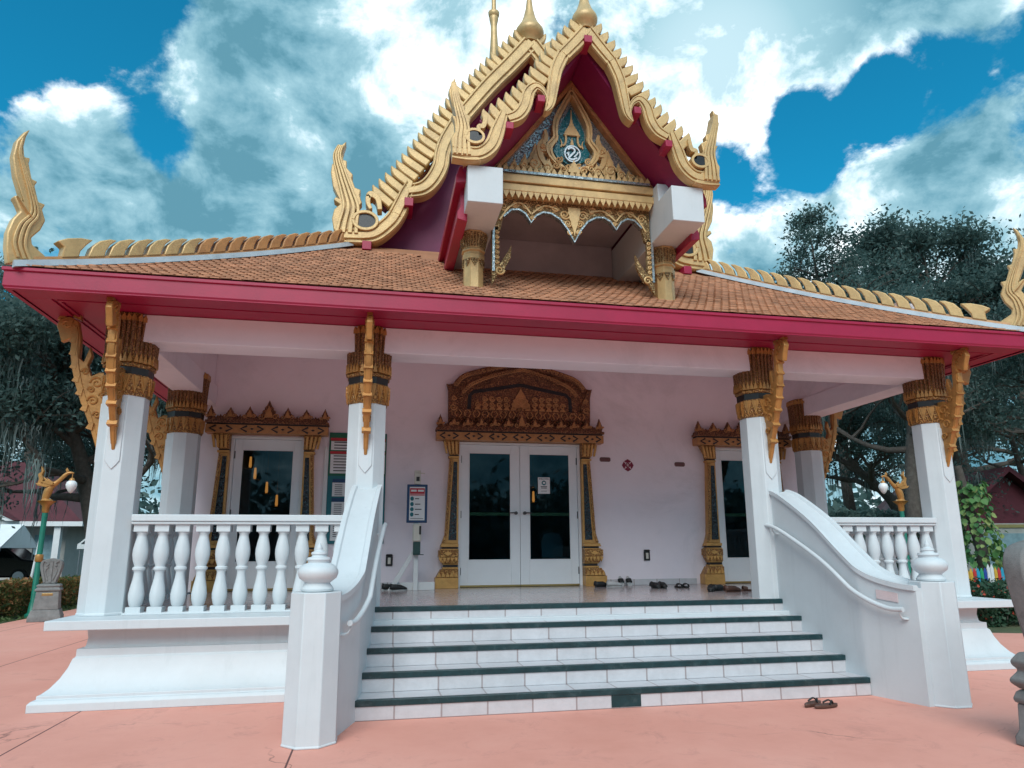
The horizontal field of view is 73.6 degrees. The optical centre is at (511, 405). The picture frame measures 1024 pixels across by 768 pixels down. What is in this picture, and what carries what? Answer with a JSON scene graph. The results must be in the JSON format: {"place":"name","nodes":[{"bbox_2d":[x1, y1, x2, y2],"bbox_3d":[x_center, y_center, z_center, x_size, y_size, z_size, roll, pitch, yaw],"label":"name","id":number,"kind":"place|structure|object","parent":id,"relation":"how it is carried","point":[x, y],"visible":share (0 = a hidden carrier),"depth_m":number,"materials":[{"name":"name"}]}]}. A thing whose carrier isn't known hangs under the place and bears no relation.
{"place":"outdoors","nodes":[
{"label":"outdoors","id":0,"kind":"place"},
{"bbox_2d":[0,602,77,622],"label":"grass","id":1,"kind":"structure","parent":0,"point":[6,618],"depth_m":15.34,"materials":[{"name":"green plant"}]},
{"bbox_2d":[0,604,1021,632],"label":"ground","id":2,"kind":"structure","parent":0,"point":[1013,628],"depth_m":12.61,"materials":[{"name":"soil"}]},
{"bbox_2d":[0,575,80,616],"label":"hedge","id":3,"kind":"object","parent":2,"relation":"on","point":[15,595],"visible":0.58,"depth_m":15.99,"materials":[{"name":"green plant"}]},
{"bbox_2d":[31,498,50,577],"bbox_3d":[-13.015,4.003,18.778,0.320,2.906,0.070,2,-12,-11],"label":"white pole","id":4,"kind":"object","parent":2,"relation":"on","point":[32,570],"visible":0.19,"depth_m":18.66,"materials":[{"name":"white metal"}]},
{"bbox_2d":[24,466,76,617],"bbox_3d":[-10.687,3.116,15.837,0.852,3.410,0.400,2,-12,-11],"label":"lamp post","id":5,"kind":"object","parent":2,"relation":"on","point":[46,502],"visible":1,"depth_m":15.88,"materials":[{"name":"metal"}]},
{"bbox_2d":[0,252,103,480],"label":"oak tree","id":6,"kind":"object","parent":2,"relation":"on","point":[6,299],"depth_m":49.55,"materials":[{"name":"green plant"}]},
{"bbox_2d":[0,246,167,539],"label":"oak tree","id":7,"kind":"object","parent":2,"relation":"on","point":[38,389],"visible":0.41,"depth_m":21.19,"materials":[{"name":"green plant"}]},
{"bbox_2d":[14,460,899,513],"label":"wood","id":8,"kind":"object","parent":2,"relation":"on","point":[858,498],"depth_m":83.57,"materials":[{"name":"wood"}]},
{"bbox_2d":[769,199,924,510],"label":"oak tree","id":9,"kind":"object","parent":2,"relation":"on","point":[839,270],"visible":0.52,"depth_m":41.09,"materials":[{"name":"green plant"}]},
{"bbox_2d":[878,471,910,573],"bbox_3d":[10.370,3.501,18.352,0.852,3.480,0.400,2,-12,-11],"label":"lamp post","id":10,"kind":"object","parent":2,"relation":"on","point":[900,501],"visible":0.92,"depth_m":18.54,"materials":[{"name":"gold metal"}]},
{"bbox_2d":[828,506,970,570],"bbox_3d":[15.286,5.896,28.785,9.938,3.432,5.024,2,-12,-11],"label":"shrubbery","id":11,"kind":"object","parent":2,"relation":"on","point":[840,511],"visible":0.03,"depth_m":29.29,"materials":[{"name":"green plant"}]},
{"bbox_2d":[821,398,1019,534],"bbox_3d":[19.831,4.187,35.314,11.887,10.127,9.253,2,-12,-11],"label":"oak tree","id":12,"kind":"object","parent":2,"relation":"on","point":[850,423],"visible":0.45,"depth_m":34.35,"materials":[{"name":"green plant"}]},
{"bbox_2d":[821,276,1020,558],"bbox_3d":[17.414,0.756,28.831,9.084,13.718,8.956,2,-12,-11],"label":"oak tree","id":13,"kind":"object","parent":2,"relation":"on","point":[912,496],"visible":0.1,"depth_m":28.05,"materials":[{"name":"green plant"}]},
{"bbox_2d":[882,493,970,533],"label":"house","id":14,"kind":"structure","parent":2,"relation":"on","point":[886,507],"depth_m":37.45,"materials":[{"name":"red metal"}]},
{"bbox_2d":[833,203,1023,473],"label":"oak tree","id":15,"kind":"object","parent":2,"relation":"on","point":[884,240],"visible":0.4,"depth_m":44.01,"materials":[{"name":"green plant"}]},
{"bbox_2d":[863,228,1023,477],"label":"oak tree","id":16,"kind":"object","parent":2,"relation":"on","point":[982,263],"visible":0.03,"depth_m":46.60,"materials":[{"name":"green plant"}]},
{"bbox_2d":[877,465,1023,571],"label":"house","id":17,"kind":"structure","parent":2,"relation":"on","point":[1010,523],"depth_m":34.77,"materials":[{"name":"red metal"}]},
{"bbox_2d":[983,533,1023,569],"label":"window","id":18,"kind":"structure","parent":17,"relation":"in","point":[1009,538],"depth_m":34.45,"materials":[{"name":"blue glass"}]},
{"bbox_2d":[906,270,1023,469],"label":"oak tree","id":19,"kind":"object","parent":2,"relation":"on","point":[999,420],"visible":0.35,"depth_m":28.06,"materials":[{"name":"green plant"}]},
{"bbox_2d":[953,465,1007,570],"bbox_3d":[15.810,4.131,23.241,2.030,4.243,2.024,2,-12,-11],"label":"climbing plant","id":20,"kind":"object","parent":2,"relation":"on","point":[980,542],"visible":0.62,"depth_m":23.02,"materials":[{"name":"green plant"}]},
{"bbox_2d":[968,564,1004,581],"bbox_3d":[12.307,4.528,17.295,6.781,1.018,0.120,6,-14,-29],"label":"picket fence","id":21,"kind":"object","parent":2,"relation":"on","point":[991,573],"visible":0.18,"depth_m":17.10,"materials":[{"name":"paint"}]},
{"bbox_2d":[956,354,1023,489],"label":"oak tree","id":22,"kind":"object","parent":2,"relation":"on","point":[1016,454],"visible":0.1,"depth_m":35.17,"materials":[{"name":"green plant"}]},
{"bbox_2d":[969,576,1018,626],"bbox_3d":[10.838,4.167,14.755,4.960,0.952,3.283,2,-12,-11],"label":"flower hedge","id":23,"kind":"object","parent":2,"relation":"on","point":[996,617],"visible":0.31,"depth_m":13.05,"materials":[{"name":"green plant"}]},
{"bbox_2d":[0,609,1023,767],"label":"pavement","id":24,"kind":"structure","parent":0,"point":[870,731],"depth_m":5.49,"materials":[{"name":"pink concrete"}]},
{"bbox_2d":[26,558,63,622],"bbox_3d":[-9.973,3.960,14.761,0.600,1.310,0.480,5,-13,-25],"label":"boundary stone","id":25,"kind":"object","parent":24,"relation":"on","point":[47,604],"visible":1,"depth_m":14.61,"materials":[{"name":"grey stone"}]},
{"bbox_2d":[1,0,1023,749],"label":"temple","id":26,"kind":"structure","parent":24,"relation":"on","point":[501,302],"depth_m":8.60,"materials":[{"name":"white paint"}]},
{"bbox_2d":[245,457,253,468],"bbox_3d":[-5.141,0.763,13.536,0.200,0.980,0.195,2,-12,-11],"label":"pendant lamp","id":27,"kind":"object","parent":26,"relation":"hanging from","point":[250,464],"visible":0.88,"depth_m":13.43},
{"bbox_2d":[249,451,258,480],"bbox_3d":[-4.936,0.830,13.251,0.200,1.230,0.195,2,-12,-11],"label":"pendant lamp","id":28,"kind":"object","parent":26,"relation":"hanging from","point":[254,475],"visible":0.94,"depth_m":13.13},
{"bbox_2d":[190,401,330,592],"bbox_3d":[-3.900,1.394,10.809,1.912,2.968,0.340,2,-12,-11],"label":"side door","id":29,"kind":"structure","parent":26,"relation":"in","point":[227,484],"depth_m":10.83,"materials":[{"name":"white paint"}]},
{"bbox_2d":[261,459,270,494],"bbox_3d":[-4.777,0.999,13.455,0.200,1.480,0.195,2,-12,-11],"label":"pendant lamp","id":30,"kind":"object","parent":26,"relation":"hanging from","point":[266,490],"visible":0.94,"depth_m":13.31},
{"bbox_2d":[272,453,279,507],"bbox_3d":[-4.580,1.129,13.467,0.200,1.730,0.195,2,-12,-11],"label":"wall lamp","id":31,"kind":"object","parent":26,"relation":"hanging from","point":[276,502],"visible":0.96,"depth_m":13.31,"materials":[{"name":"orange"}]},
{"bbox_2d":[321,432,386,543],"bbox_3d":[-2.561,1.357,11.114,0.990,1.840,0.042,2,-12,-11],"label":"notice board","id":32,"kind":"object","parent":26,"relation":"attached to","point":[334,475],"visible":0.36,"depth_m":11.09,"materials":[{"name":"white paper"}]},
{"bbox_2d":[381,583,389,590],"bbox_3d":[-1.866,2.777,10.498,0.269,0.114,0.105,7,-14,-30],"label":"sneaker","id":33,"kind":"object","parent":26,"relation":"on","point":[384,587],"visible":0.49,"depth_m":10.42,"materials":[{"name":"grey plastic"}]},
{"bbox_2d":[386,554,392,565],"bbox_3d":[-1.971,2.481,10.993,0.112,0.185,0.045,2,-12,-11],"label":"power outlet","id":34,"kind":"object","parent":26,"relation":"attached to","point":[389,559],"visible":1,"depth_m":10.98,"materials":[{"name":"black plastic"}]},
{"bbox_2d":[390,583,406,590],"bbox_3d":[-1.721,2.753,10.386,0.268,0.114,0.105,5,-13,-23],"label":"sneaker","id":35,"kind":"object","parent":26,"relation":"on","point":[394,587],"visible":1,"depth_m":10.34,"materials":[{"name":"black fabric"}]},
{"bbox_2d":[387,470,434,590],"bbox_3d":[-1.539,1.921,10.628,0.718,1.840,0.220,2,-12,-11],"label":"dispenser stand","id":36,"kind":"object","parent":26,"relation":"on","point":[417,494],"visible":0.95,"depth_m":10.69,"materials":[{"name":"white plastic"}]},
{"bbox_2d":[434,366,606,588],"bbox_3d":[0.150,1.103,11.679,2.927,3.855,0.340,2,-12,-11],"label":"entrance door","id":37,"kind":"structure","parent":26,"relation":"in","point":[514,408],"depth_m":11.67,"materials":[{"name":"white paint"}]},
{"bbox_2d":[530,491,537,502],"bbox_3d":[0.433,1.194,14.143,0.200,1.630,0.195,2,-12,-11],"label":"wall lamp","id":38,"kind":"object","parent":26,"relation":"hanging from","point":[533,498],"visible":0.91,"depth_m":13.98,"materials":[{"name":"orange"}]},
{"bbox_2d":[538,477,549,493],"bbox_3d":[0.548,1.375,11.766,0.210,0.280,0.007,2,-12,-11],"label":"door notice","id":39,"kind":"object","parent":26,"relation":"attached to","point":[543,485],"depth_m":11.77,"materials":[{"name":"white paper"}]},
{"bbox_2d":[594,581,605,586],"bbox_3d":[1.451,2.900,11.135,0.269,0.103,0.105,7,-14,-30],"label":"flat shoe","id":40,"kind":"object","parent":26,"relation":"on","point":[599,584],"visible":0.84,"depth_m":11.08,"materials":[{"name":"black rubber"}]},
{"bbox_2d":[600,457,610,461],"bbox_3d":[1.638,0.951,12.056,0.200,0.080,0.008,2,-12,-11],"label":"plaque","id":41,"kind":"object","parent":26,"relation":"attached to","point":[605,459],"visible":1,"depth_m":12.05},
{"bbox_2d":[606,581,622,586],"bbox_3d":[1.659,2.894,11.115,0.268,0.103,0.105,1,-12,-6],"label":"slipper","id":42,"kind":"object","parent":26,"relation":"on","point":[613,584],"visible":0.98,"depth_m":11.07,"materials":[{"name":"grey plastic"}]},
{"bbox_2d":[618,576,623,585],"bbox_3d":[1.844,2.979,11.517,0.100,0.269,0.076,2,-44,-11],"label":"slide sandal","id":43,"kind":"object","parent":26,"relation":"on","point":[620,579],"visible":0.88,"depth_m":11.53,"materials":[{"name":"grey plastic"}]},
{"bbox_2d":[621,459,633,471],"bbox_3d":[2.046,1.058,12.114,0.230,0.230,0.010,2,-12,-11],"label":"fire sign","id":44,"kind":"object","parent":26,"relation":"attached to","point":[627,465],"visible":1,"depth_m":12.11,"materials":[{"name":"paint"}]},
{"bbox_2d":[626,576,631,585],"bbox_3d":[1.983,2.984,11.544,0.100,0.269,0.076,3,-44,-15],"label":"slide sandal","id":45,"kind":"object","parent":26,"relation":"on","point":[628,581],"visible":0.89,"depth_m":11.55,"materials":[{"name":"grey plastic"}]},
{"bbox_2d":[644,550,649,560],"bbox_3d":[2.332,2.583,11.832,0.112,0.185,0.045,2,-12,-11],"label":"power outlet","id":46,"kind":"object","parent":26,"relation":"attached to","point":[646,555],"visible":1,"depth_m":11.82,"materials":[{"name":"black plastic"}]},
{"bbox_2d":[649,581,660,588],"bbox_3d":[2.246,2.811,10.729,0.105,0.103,0.268,3,-12,-16],"label":"clog","id":47,"kind":"object","parent":26,"relation":"on","point":[655,585],"visible":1,"depth_m":10.67,"materials":[{"name":"black rubber"}]},
{"bbox_2d":[658,581,667,588],"bbox_3d":[2.364,2.815,10.752,0.105,0.103,0.269,2,-12,-9],"label":"clog","id":48,"kind":"object","parent":26,"relation":"on","point":[663,585],"visible":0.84,"depth_m":10.67,"materials":[{"name":"black rubber"}]},
{"bbox_2d":[674,583,682,587],"bbox_3d":[2.631,2.846,10.841,0.100,0.076,0.269,2,-12,-11],"label":"flip flop","id":49,"kind":"object","parent":26,"relation":"on","point":[677,586],"visible":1,"depth_m":10.78,"materials":[{"name":"black rubber"}]},
{"bbox_2d":[674,462,684,466],"bbox_3d":[3.013,1.058,12.308,0.200,0.080,0.008,2,-12,-11],"label":"plaque","id":50,"kind":"object","parent":26,"relation":"attached to","point":[679,464],"visible":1,"depth_m":12.30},
{"bbox_2d":[707,584,714,591],"bbox_3d":[2.866,2.628,9.871,0.105,0.103,0.269,-4,-12,18],"label":"dress shoe","id":51,"kind":"object","parent":26,"relation":"on","point":[710,587],"visible":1,"depth_m":9.79,"materials":[{"name":"black leather"}]},
{"bbox_2d":[713,584,724,590],"bbox_3d":[3.023,2.655,10.001,0.269,0.103,0.105,10,-16,-40],"label":"dress shoe","id":52,"kind":"object","parent":26,"relation":"on","point":[719,587],"visible":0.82,"depth_m":9.93,"materials":[{"name":"black leather"}]},
{"bbox_2d":[723,585,740,592],"bbox_3d":[3.124,2.591,9.702,0.268,0.103,0.105,4,-13,-21],"label":"leather sandal","id":53,"kind":"object","parent":26,"relation":"on","point":[726,588],"visible":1,"depth_m":9.65},
{"bbox_2d":[691,421,791,584],"bbox_3d":[4.207,1.680,12.369,1.912,2.968,0.340,2,-12,-11],"label":"side door","id":54,"kind":"structure","parent":26,"relation":"in","point":[720,569],"depth_m":12.25,"materials":[{"name":"white paint"}]},
{"bbox_2d":[741,586,751,590],"bbox_3d":[3.341,2.654,9.940,0.269,0.076,0.100,0,-12,-1],"label":"leather sandal","id":55,"kind":"object","parent":26,"relation":"on","point":[744,588],"visible":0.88,"depth_m":9.90},
{"bbox_2d":[804,697,820,706],"bbox_3d":[2.826,2.786,6.446,0.268,0.062,0.102,9,-15,-38],"label":"strap sandal","id":56,"kind":"object","parent":24,"relation":"on","point":[809,703],"visible":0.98,"depth_m":6.43,"materials":[{"name":"brown leather"}]},
{"bbox_2d":[814,699,837,707],"bbox_3d":[2.914,2.768,6.364,0.269,0.062,0.102,4,-13,-21],"label":"strap sandal","id":57,"kind":"object","parent":24,"relation":"on","point":[831,704],"visible":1,"depth_m":6.34,"materials":[{"name":"brown leather"}]},
{"bbox_2d":[1003,540,1023,746],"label":"boundary stone","id":58,"kind":"object","parent":24,"relation":"on","point":[1013,561],"visible":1,"depth_m":5.19,"materials":[{"name":"grey stone"}]},
{"bbox_2d":[0,0,1023,512],"label":"sky","id":59,"kind":"structure","parent":0,"point":[155,120],"materials":[{"name":"blue"}]},
{"bbox_2d":[541,533,569,558],"bbox_3d":[0.819,2.763,12.433,0.496,0.913,0.516,4,-13,-21],"label":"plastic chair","id":60,"kind":"object","parent":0,"point":[551,545],"visible":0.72,"depth_m":12.65,"materials":[{"name":"plastic"}]},
{"label":"car park","id":61,"kind":"structure","parent":0,"visible":0},
{"bbox_2d":[0,524,36,577],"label":"canopy tent","id":62,"kind":"object","parent":61,"relation":"on","point":[18,537],"visible":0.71,"depth_m":29.80,"materials":[{"name":"white fabric"}]},
{"bbox_2d":[0,548,45,579],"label":"parked car","id":63,"kind":"object","parent":61,"relation":"on","point":[15,563],"visible":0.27,"depth_m":30.93,"materials":[{"name":"black paint"}]},
{"bbox_2d":[0,461,84,579],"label":"house","id":64,"kind":"structure","parent":61,"relation":"on","point":[64,539],"depth_m":36.48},
{"bbox_2d":[33,535,52,558],"bbox_3d":[-24.737,7.569,36.275,1.100,1.400,0.050,2,-12,-11],"label":"window","id":65,"kind":"structure","parent":64,"relation":"in","point":[48,541],"depth_m":36.28,"materials":[{"name":"glass"}]},
{"bbox_2d":[76,539,84,575],"bbox_3d":[-18.960,6.995,32.574,2.200,2.750,2.610,2,-12,-11],"label":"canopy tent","id":66,"kind":"object","parent":61,"relation":"on","point":[80,545],"visible":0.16,"depth_m":31.20,"materials":[{"name":"white fabric"}]}
]}

